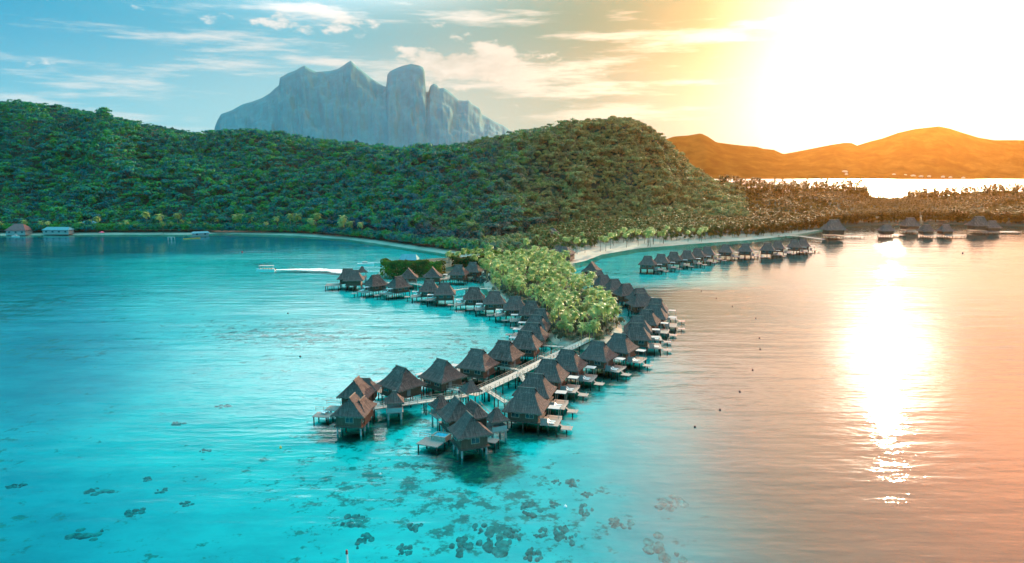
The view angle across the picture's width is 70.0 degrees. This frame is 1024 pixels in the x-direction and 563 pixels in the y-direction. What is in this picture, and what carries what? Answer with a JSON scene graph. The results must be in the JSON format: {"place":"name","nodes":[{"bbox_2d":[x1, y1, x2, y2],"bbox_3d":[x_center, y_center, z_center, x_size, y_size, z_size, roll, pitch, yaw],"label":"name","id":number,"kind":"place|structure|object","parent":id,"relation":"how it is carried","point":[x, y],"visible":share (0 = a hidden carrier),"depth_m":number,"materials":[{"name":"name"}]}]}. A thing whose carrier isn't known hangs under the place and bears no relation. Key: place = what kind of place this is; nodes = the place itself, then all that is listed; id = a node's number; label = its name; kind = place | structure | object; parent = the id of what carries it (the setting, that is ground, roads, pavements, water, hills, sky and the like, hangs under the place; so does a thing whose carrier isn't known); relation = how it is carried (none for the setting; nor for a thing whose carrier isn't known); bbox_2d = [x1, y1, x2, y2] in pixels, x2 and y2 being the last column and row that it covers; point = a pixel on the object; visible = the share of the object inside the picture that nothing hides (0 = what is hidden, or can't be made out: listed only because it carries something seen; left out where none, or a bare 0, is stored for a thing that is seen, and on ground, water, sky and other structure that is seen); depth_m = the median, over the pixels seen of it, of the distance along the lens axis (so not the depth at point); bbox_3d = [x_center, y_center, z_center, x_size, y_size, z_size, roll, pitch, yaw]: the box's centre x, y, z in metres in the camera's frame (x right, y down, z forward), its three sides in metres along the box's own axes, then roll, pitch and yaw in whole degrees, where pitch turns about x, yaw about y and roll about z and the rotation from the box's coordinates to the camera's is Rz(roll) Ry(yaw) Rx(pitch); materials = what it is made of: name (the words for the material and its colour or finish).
{"place":"outdoors","nodes":[
{"label":"outdoors","id":0,"kind":"place"},
{"bbox_2d":[214,61,510,147],"bbox_3d":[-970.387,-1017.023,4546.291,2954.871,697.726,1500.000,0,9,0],"label":"mountain","id":1,"kind":"structure","parent":0,"point":[350,101],"depth_m":4270.25,"materials":[{"name":"grey stone"}]},
{"bbox_2d":[378,257,483,280],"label":"headland","id":2,"kind":"structure","parent":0,"point":[449,267],"depth_m":404.64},
{"bbox_2d":[398,254,419,263],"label":"house","id":3,"kind":"structure","parent":2,"relation":"on","point":[413,257],"depth_m":433.19,"materials":[{"name":"blue"}]},
{"bbox_2d":[380,258,445,277],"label":"hedge","id":4,"kind":"object","parent":2,"relation":"on","point":[402,266],"visible":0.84,"depth_m":391.99,"materials":[{"name":"green plant"}]},
{"bbox_2d":[451,254,506,266],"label":"hedge","id":5,"kind":"object","parent":2,"relation":"on","point":[464,261],"visible":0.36,"depth_m":418.62,"materials":[{"name":"green plant"}]},
{"bbox_2d":[0,227,1023,562],"bbox_3d":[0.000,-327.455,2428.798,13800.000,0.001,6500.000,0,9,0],"label":"lagoon floor","id":6,"kind":"structure","parent":0,"point":[860,419],"depth_m":175.62,"materials":[{"name":"teal liquid"}]},
{"bbox_2d":[64,528,103,540],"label":"coral head","id":7,"kind":"object","parent":6,"relation":"on","point":[79,536],"visible":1,"depth_m":122.07},
{"bbox_2d":[83,487,114,495],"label":"coral head","id":8,"kind":"object","parent":6,"relation":"on","point":[96,493],"visible":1,"depth_m":138.58},
{"bbox_2d":[124,507,145,516],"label":"coral head","id":9,"kind":"object","parent":6,"relation":"on","point":[127,513],"visible":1,"depth_m":130.31},
{"bbox_2d":[325,268,364,291],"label":"thatched lodge","id":10,"kind":"structure","parent":6,"relation":"on","point":[348,277],"depth_m":358.21,"materials":[{"name":"brown wood"}]},
{"bbox_2d":[312,375,381,441],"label":"stilt villa","id":11,"kind":"object","parent":6,"relation":"on","point":[357,396],"visible":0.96,"depth_m":167.55,"materials":[{"name":"brown plant"}]},
{"bbox_2d":[340,514,365,527],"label":"coral head","id":12,"kind":"object","parent":6,"relation":"on","point":[352,524],"visible":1,"depth_m":126.88},
{"bbox_2d":[354,532,373,548],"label":"coral head","id":13,"kind":"object","parent":6,"relation":"on","point":[367,535],"visible":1,"depth_m":120.80},
{"bbox_2d":[385,390,403,425],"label":"thatched gazebo","id":14,"kind":"object","parent":6,"relation":"on","point":[394,400],"visible":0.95,"depth_m":173.59,"materials":[{"name":"grey plant"}]},
{"bbox_2d":[374,365,427,407],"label":"stilt bungalow","id":15,"kind":"object","parent":6,"relation":"on","point":[405,382],"visible":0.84,"depth_m":186.56,"materials":[{"name":"wood"}]},
{"bbox_2d":[396,543,412,555],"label":"coral head","id":16,"kind":"object","parent":6,"relation":"on","point":[401,547],"visible":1,"depth_m":118.12},
{"bbox_2d":[400,267,417,282],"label":"stilt bungalow","id":17,"kind":"object","parent":6,"relation":"on","point":[408,274],"visible":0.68,"depth_m":363.43,"materials":[{"name":"wood"}]},
{"bbox_2d":[405,279,437,303],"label":"stilt bungalow","id":18,"kind":"object","parent":6,"relation":"on","point":[429,286],"visible":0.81,"depth_m":326.76,"materials":[{"name":"plant"}]},
{"bbox_2d":[419,282,455,306],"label":"stilt bungalow","id":19,"kind":"object","parent":6,"relation":"on","point":[445,291],"visible":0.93,"depth_m":318.73,"materials":[{"name":"plant"}]},
{"bbox_2d":[428,394,448,430],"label":"thatched gazebo","id":20,"kind":"object","parent":6,"relation":"on","point":[440,401],"visible":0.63,"depth_m":170.59,"materials":[{"name":"grey plant"}]},
{"bbox_2d":[387,280,490,293],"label":"jetty","id":21,"kind":"object","parent":6,"relation":"on","point":[421,284],"visible":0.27,"depth_m":347.05,"materials":[{"name":"brown wood"}]},
{"bbox_2d":[415,358,466,396],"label":"stilt bungalow","id":22,"kind":"object","parent":6,"relation":"on","point":[438,374],"visible":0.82,"depth_m":193.25,"materials":[{"name":"wood"}]},
{"bbox_2d":[416,395,499,464],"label":"stilt villa","id":23,"kind":"object","parent":6,"relation":"on","point":[463,424],"visible":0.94,"depth_m":156.23,"materials":[{"name":"grey plant"}]},
{"bbox_2d":[449,535,473,557],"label":"coral head","id":24,"kind":"object","parent":6,"relation":"on","point":[462,540],"visible":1,"depth_m":118.74},
{"bbox_2d":[448,287,484,311],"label":"stilt bungalow","id":25,"kind":"object","parent":6,"relation":"on","point":[473,295],"visible":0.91,"depth_m":307.49,"materials":[{"name":"plant"}]},
{"bbox_2d":[458,262,483,281],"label":"stilt bungalow","id":26,"kind":"object","parent":6,"relation":"on","point":[474,269],"visible":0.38,"depth_m":385.81,"materials":[{"name":"wood"}]},
{"bbox_2d":[451,348,499,385],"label":"stilt bungalow","id":27,"kind":"object","parent":6,"relation":"on","point":[477,363],"visible":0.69,"depth_m":203.98,"materials":[{"name":"wood"}]},
{"bbox_2d":[467,291,505,316],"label":"stilt bungalow","id":28,"kind":"object","parent":6,"relation":"on","point":[494,300],"visible":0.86,"depth_m":297.63,"materials":[{"name":"plant"}]},
{"bbox_2d":[475,525,513,557],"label":"coral head","id":29,"kind":"object","parent":6,"relation":"on","point":[500,549],"visible":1,"depth_m":119.33},
{"bbox_2d":[484,386,508,415],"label":"footbridge","id":30,"kind":"object","parent":6,"relation":"on","point":[497,397],"visible":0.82,"depth_m":185.95,"materials":[{"name":"brown wood"}]},
{"bbox_2d":[484,407,509,445],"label":"thatched gazebo","id":31,"kind":"object","parent":6,"relation":"on","point":[496,418],"visible":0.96,"depth_m":161.60,"materials":[{"name":"brown wood"}]},
{"bbox_2d":[487,296,524,323],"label":"stilt bungalow","id":32,"kind":"object","parent":6,"relation":"on","point":[514,305],"visible":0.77,"depth_m":285.86,"materials":[{"name":"plant"}]},
{"bbox_2d":[488,339,524,376],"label":"stilt bungalow","id":33,"kind":"object","parent":6,"relation":"on","point":[506,352],"visible":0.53,"depth_m":213.90,"materials":[{"name":"wood"}]},
{"bbox_2d":[503,527,521,540],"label":"coral head","id":34,"kind":"object","parent":6,"relation":"on","point":[506,531],"visible":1,"depth_m":123.11},
{"bbox_2d":[502,301,539,327],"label":"stilt bungalow","id":35,"kind":"object","parent":6,"relation":"on","point":[526,310],"visible":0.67,"depth_m":276.25,"materials":[{"name":"wood"}]},
{"bbox_2d":[512,330,542,365],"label":"stilt bungalow","id":36,"kind":"object","parent":6,"relation":"on","point":[528,343],"visible":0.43,"depth_m":225.99,"materials":[{"name":"wood"}]},
{"bbox_2d":[506,314,551,340],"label":"stilt bungalow","id":37,"kind":"object","parent":6,"relation":"on","point":[545,325],"visible":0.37,"depth_m":251.59,"materials":[{"name":"wood"}]},
{"bbox_2d":[509,322,549,354],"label":"stilt bungalow","id":38,"kind":"object","parent":6,"relation":"on","point":[540,333],"visible":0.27,"depth_m":238.81,"materials":[{"name":"wood"}]},
{"bbox_2d":[467,336,594,402],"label":"jetty","id":39,"kind":"object","parent":6,"relation":"on","point":[515,374],"visible":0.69,"depth_m":206.81,"materials":[{"name":"brown wood"}]},
{"bbox_2d":[520,501,543,517],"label":"coral head","id":40,"kind":"object","parent":6,"relation":"on","point":[527,504],"visible":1,"depth_m":131.35},
{"bbox_2d":[511,308,553,332],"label":"stilt bungalow","id":41,"kind":"object","parent":6,"relation":"on","point":[543,312],"visible":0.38,"depth_m":262.58,"materials":[{"name":"wood"}]},
{"bbox_2d":[523,547,542,561],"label":"coral head","id":42,"kind":"object","parent":6,"relation":"on","point":[529,552],"visible":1,"depth_m":116.34},
{"bbox_2d":[502,386,572,436],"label":"stilt bungalow","id":43,"kind":"object","parent":6,"relation":"on","point":[526,405],"visible":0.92,"depth_m":168.21,"materials":[{"name":"grey plant"}]},
{"bbox_2d":[512,372,577,419],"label":"stilt bungalow","id":44,"kind":"object","parent":6,"relation":"on","point":[543,385],"visible":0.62,"depth_m":180.72,"materials":[{"name":"wood"}]},
{"bbox_2d":[533,358,588,402],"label":"stilt bungalow","id":45,"kind":"object","parent":6,"relation":"on","point":[554,372],"visible":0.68,"depth_m":193.44,"materials":[{"name":"wood"}]},
{"bbox_2d":[553,525,576,546],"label":"coral head","id":46,"kind":"object","parent":6,"relation":"on","point":[559,536],"visible":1,"depth_m":122.36},
{"bbox_2d":[555,348,604,390],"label":"stilt bungalow","id":47,"kind":"object","parent":6,"relation":"on","point":[572,362],"visible":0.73,"depth_m":203.44,"materials":[{"name":"wood"}]},
{"bbox_2d":[579,503,593,516],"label":"coral head","id":48,"kind":"object","parent":6,"relation":"on","point":[581,511],"visible":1,"depth_m":131.19},
{"bbox_2d":[581,261,601,275],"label":"stilt bungalow","id":49,"kind":"object","parent":6,"relation":"on","point":[592,266],"visible":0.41,"depth_m":387.87,"materials":[{"name":"wood"}]},
{"bbox_2d":[591,274,613,296],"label":"stilt bungalow","id":50,"kind":"object","parent":6,"relation":"on","point":[602,280],"visible":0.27,"depth_m":342.23,"materials":[{"name":"wood"}]},
{"bbox_2d":[579,340,631,380],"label":"stilt bungalow","id":51,"kind":"object","parent":6,"relation":"on","point":[602,355],"visible":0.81,"depth_m":213.10,"materials":[{"name":"wood"}]},
{"bbox_2d":[602,278,620,301],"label":"stilt bungalow","id":52,"kind":"object","parent":6,"relation":"on","point":[612,285],"visible":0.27,"depth_m":329.74,"materials":[{"name":"plant"}]},
{"bbox_2d":[608,517,634,529],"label":"coral head","id":53,"kind":"object","parent":6,"relation":"on","point":[615,523],"visible":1,"depth_m":126.22},
{"bbox_2d":[611,283,633,307],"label":"stilt bungalow","id":54,"kind":"object","parent":6,"relation":"on","point":[622,291],"visible":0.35,"depth_m":317.15,"materials":[{"name":"plant"}]},
{"bbox_2d":[606,332,651,371],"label":"stilt bungalow","id":55,"kind":"object","parent":6,"relation":"on","point":[622,345],"visible":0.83,"depth_m":222.59,"materials":[{"name":"wood"}]},
{"bbox_2d":[624,288,652,313],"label":"stilt bungalow","id":56,"kind":"object","parent":6,"relation":"on","point":[634,292],"visible":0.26,"depth_m":306.44,"materials":[{"name":"plant"}]},
{"bbox_2d":[622,322,671,356],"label":"stilt bungalow","id":57,"kind":"object","parent":6,"relation":"on","point":[638,334],"visible":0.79,"depth_m":237.19,"materials":[{"name":"wood"}]},
{"bbox_2d":[625,293,668,316],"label":"stilt bungalow","id":58,"kind":"object","parent":6,"relation":"on","point":[637,302],"visible":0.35,"depth_m":293.38,"materials":[{"name":"wood"}]},
{"bbox_2d":[623,315,670,347],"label":"stilt bungalow","id":59,"kind":"object","parent":6,"relation":"on","point":[640,319],"visible":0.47,"depth_m":249.41,"materials":[{"name":"wood"}]},
{"bbox_2d":[638,309,676,340],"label":"stilt bungalow","id":60,"kind":"object","parent":6,"relation":"on","point":[652,320],"visible":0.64,"depth_m":260.21,"materials":[{"name":"wood"}]},
{"bbox_2d":[643,298,684,326],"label":"stilt bungalow","id":61,"kind":"object","parent":6,"relation":"on","point":[657,301],"visible":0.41,"depth_m":282.71,"materials":[{"name":"wood"}]},
{"bbox_2d":[643,532,687,562],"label":"coral head","id":62,"kind":"object","parent":6,"relation":"on","point":[658,549],"visible":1,"depth_m":117.55},
{"bbox_2d":[648,304,684,333],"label":"stilt bungalow","id":63,"kind":"object","parent":6,"relation":"on","point":[659,313],"visible":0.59,"depth_m":269.56,"materials":[{"name":"wood"}]},
{"bbox_2d":[654,254,678,272],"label":"stilt bungalow","id":64,"kind":"object","parent":6,"relation":"on","point":[663,260],"visible":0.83,"depth_m":421.51,"materials":[{"name":"wood"}]},
{"bbox_2d":[654,494,688,511],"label":"coral head","id":65,"kind":"object","parent":6,"relation":"on","point":[680,502],"visible":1,"depth_m":133.60},
{"bbox_2d":[737,243,763,259],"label":"stilt bungalow","id":66,"kind":"object","parent":6,"relation":"on","point":[744,249],"visible":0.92,"depth_m":476.12,"materials":[{"name":"wood"}]},
{"bbox_2d":[786,240,811,255],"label":"stilt bungalow","id":67,"kind":"object","parent":6,"relation":"on","point":[794,245],"visible":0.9,"depth_m":499.56,"materials":[{"name":"wood"}]},
{"bbox_2d":[796,239,820,253],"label":"stilt bungalow","id":68,"kind":"object","parent":6,"relation":"on","point":[804,244],"visible":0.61,"depth_m":506.58,"materials":[{"name":"wood"}]},
{"bbox_2d":[819,219,865,238],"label":"thatched lodge","id":69,"kind":"structure","parent":6,"relation":"on","point":[833,227],"depth_m":600.88,"materials":[{"name":"brown wood"}]},
{"bbox_2d":[876,224,900,236],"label":"thatched lodge","id":70,"kind":"structure","parent":6,"relation":"on","point":[885,229],"depth_m":613.07,"materials":[{"name":"brown wood"}]},
{"bbox_2d":[898,217,921,233],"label":"thatched lodge","id":71,"kind":"structure","parent":6,"relation":"on","point":[910,224],"depth_m":648.31,"materials":[{"name":"brown wood"}]},
{"bbox_2d":[916,224,940,237],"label":"thatched lodge","id":72,"kind":"structure","parent":6,"relation":"on","point":[923,230],"depth_m":612.85,"materials":[{"name":"brown wood"}]},
{"bbox_2d":[935,224,964,236],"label":"thatched lodge","id":73,"kind":"structure","parent":6,"relation":"on","point":[947,230],"depth_m":612.85,"materials":[{"name":"brown wood"}]},
{"bbox_2d":[964,216,1018,233],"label":"thatched lodge","id":74,"kind":"structure","parent":6,"relation":"on","point":[977,224],"depth_m":643.82,"materials":[{"name":"brown wood"}]},
{"bbox_2d":[0,179,1023,315],"bbox_3d":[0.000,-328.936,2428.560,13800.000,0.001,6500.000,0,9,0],"label":"water","id":75,"kind":"structure","parent":0,"point":[888,187],"depth_m":539.68,"materials":[{"name":"teal liquid"}]},
{"bbox_2d":[276,268,342,272],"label":"foam wake","id":76,"kind":"object","parent":75,"relation":"on","point":[333,270],"visible":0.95,"depth_m":421.63,"materials":[{"name":"white liquid"}]},
{"bbox_2d":[351,274,387,298],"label":"stilt bungalow","id":77,"kind":"object","parent":75,"relation":"on","point":[375,282],"visible":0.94,"depth_m":342.19,"materials":[{"name":"wood"}]},
{"bbox_2d":[374,276,412,300],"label":"stilt bungalow","id":78,"kind":"object","parent":75,"relation":"on","point":[396,285],"visible":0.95,"depth_m":337.35,"materials":[{"name":"plant"}]},
{"bbox_2d":[372,391,468,422],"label":"jetty","id":79,"kind":"object","parent":75,"relation":"in","point":[425,400],"visible":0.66,"depth_m":181.14,"materials":[{"name":"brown wood"}]},
{"bbox_2d":[458,379,482,400],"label":"thatched gazebo","id":80,"kind":"object","parent":79,"relation":"on","point":[469,387],"visible":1,"depth_m":182.32,"materials":[{"name":"brown wood"}]},
{"bbox_2d":[422,266,442,283],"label":"stilt bungalow","id":81,"kind":"object","parent":75,"relation":"on","point":[434,274],"visible":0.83,"depth_m":367.14,"materials":[{"name":"wood"}]},
{"bbox_2d":[440,265,469,285],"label":"stilt bungalow","id":82,"kind":"object","parent":75,"relation":"on","point":[459,272],"visible":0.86,"depth_m":375.67,"materials":[{"name":"wood"}]},
{"bbox_2d":[638,255,667,274],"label":"stilt bungalow","id":83,"kind":"object","parent":75,"relation":"in","point":[647,262],"visible":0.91,"depth_m":412.88,"materials":[{"name":"wood"}]},
{"bbox_2d":[666,251,693,269],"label":"stilt bungalow","id":84,"kind":"object","parent":75,"relation":"in","point":[675,257],"visible":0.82,"depth_m":431.59,"materials":[{"name":"wood"}]},
{"bbox_2d":[680,250,704,267],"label":"stilt bungalow","id":85,"kind":"object","parent":75,"relation":"in","point":[688,256],"visible":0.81,"depth_m":438.70,"materials":[{"name":"wood"}]},
{"bbox_2d":[690,248,716,265],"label":"stilt bungalow","id":86,"kind":"object","parent":75,"relation":"in","point":[697,253],"visible":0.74,"depth_m":449.57,"materials":[{"name":"wood"}]},
{"bbox_2d":[701,246,726,263],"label":"stilt bungalow","id":87,"kind":"object","parent":75,"relation":"in","point":[707,251],"visible":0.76,"depth_m":458.76,"materials":[{"name":"wood"}]},
{"bbox_2d":[717,244,743,260],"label":"stilt bungalow","id":88,"kind":"object","parent":75,"relation":"in","point":[725,250],"visible":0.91,"depth_m":471.41,"materials":[{"name":"wood"}]},
{"bbox_2d":[759,243,785,256],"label":"stilt bungalow","id":89,"kind":"object","parent":75,"relation":"in","point":[766,248],"visible":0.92,"depth_m":480.98,"materials":[{"name":"wood"}]},
{"bbox_2d":[772,241,790,255],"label":"stilt bungalow","id":90,"kind":"object","parent":75,"relation":"in","point":[778,245],"visible":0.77,"depth_m":492.78,"materials":[{"name":"wood"}]},
{"bbox_2d":[0,104,1023,268],"bbox_3d":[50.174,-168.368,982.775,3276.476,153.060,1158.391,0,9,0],"label":"hills","id":91,"kind":"structure","parent":0,"point":[586,253],"depth_m":726.48,"materials":[{"name":"green plant"}]},
{"bbox_2d":[4,224,32,234],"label":"house","id":92,"kind":"structure","parent":91,"relation":"on","point":[18,229],"depth_m":622.94,"materials":[{"name":"paint"}]},
{"bbox_2d":[42,227,73,234],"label":"house","id":93,"kind":"structure","parent":91,"relation":"on","point":[58,230],"depth_m":625.75,"materials":[{"name":"paint"}]},
{"bbox_2d":[0,99,749,250],"bbox_3d":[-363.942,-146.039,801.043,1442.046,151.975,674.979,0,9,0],"label":"forest","id":94,"kind":"object","parent":91,"relation":"on","point":[705,191],"visible":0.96,"depth_m":757.22,"materials":[{"name":"green plant"}]},
{"bbox_2d":[554,246,575,260],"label":"house","id":95,"kind":"structure","parent":91,"relation":"on","point":[563,248],"depth_m":454.16,"materials":[{"name":"brown wood"}]},
{"bbox_2d":[527,175,1023,248],"bbox_3d":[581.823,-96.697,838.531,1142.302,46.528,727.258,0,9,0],"label":"palm woods","id":96,"kind":"object","parent":91,"relation":"on","point":[795,189],"visible":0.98,"depth_m":757.60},
{"bbox_2d":[531,187,1023,249],"bbox_3d":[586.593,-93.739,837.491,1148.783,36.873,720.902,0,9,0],"label":"undergrowth","id":97,"kind":"object","parent":91,"relation":"on","point":[753,198],"visible":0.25,"depth_m":750.73,"materials":[{"name":"green plant"}]},
{"bbox_2d":[0,0,1023,153],"label":"sky","id":98,"kind":"structure","parent":0,"point":[782,76],"materials":[{"name":"blue"}]},
{"bbox_2d":[480,265,623,354],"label":"grove ground","id":99,"kind":"structure","parent":0,"point":[583,347],"depth_m":264.02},
{"bbox_2d":[445,246,549,263],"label":"headland undergrowth","id":100,"kind":"object","parent":99,"relation":"on","point":[483,254],"visible":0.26,"depth_m":454.95,"materials":[{"name":"green plant"}]},
{"bbox_2d":[481,259,624,340],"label":"grove undergrowth","id":101,"kind":"object","parent":99,"relation":"on","point":[513,291],"visible":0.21,"depth_m":289.32,"materials":[{"name":"green plant"}]},
{"bbox_2d":[484,249,622,342],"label":"grove understory palms","id":102,"kind":"object","parent":99,"relation":"on","point":[562,283],"visible":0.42,"depth_m":302.04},
{"bbox_2d":[550,296,566,331],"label":"coconut palm","id":103,"kind":"object","parent":99,"relation":"on","point":[558,303],"visible":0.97,"depth_m":253.78,"materials":[{"name":"green plant"}]},
{"bbox_2d":[589,303,604,334],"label":"coconut palm","id":104,"kind":"object","parent":99,"relation":"on","point":[598,307],"visible":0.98,"depth_m":247.85,"materials":[{"name":"green plant"}]},
{"bbox_2d":[602,303,613,334],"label":"coconut palm","id":105,"kind":"object","parent":99,"relation":"on","point":[607,307],"visible":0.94,"depth_m":250.81,"materials":[{"name":"green plant"}]},
{"bbox_2d":[666,126,1023,178],"bbox_3d":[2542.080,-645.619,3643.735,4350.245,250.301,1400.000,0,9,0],"label":"island","id":106,"kind":"structure","parent":0,"point":[937,152],"depth_m":3320.84,"materials":[{"name":"orange"}]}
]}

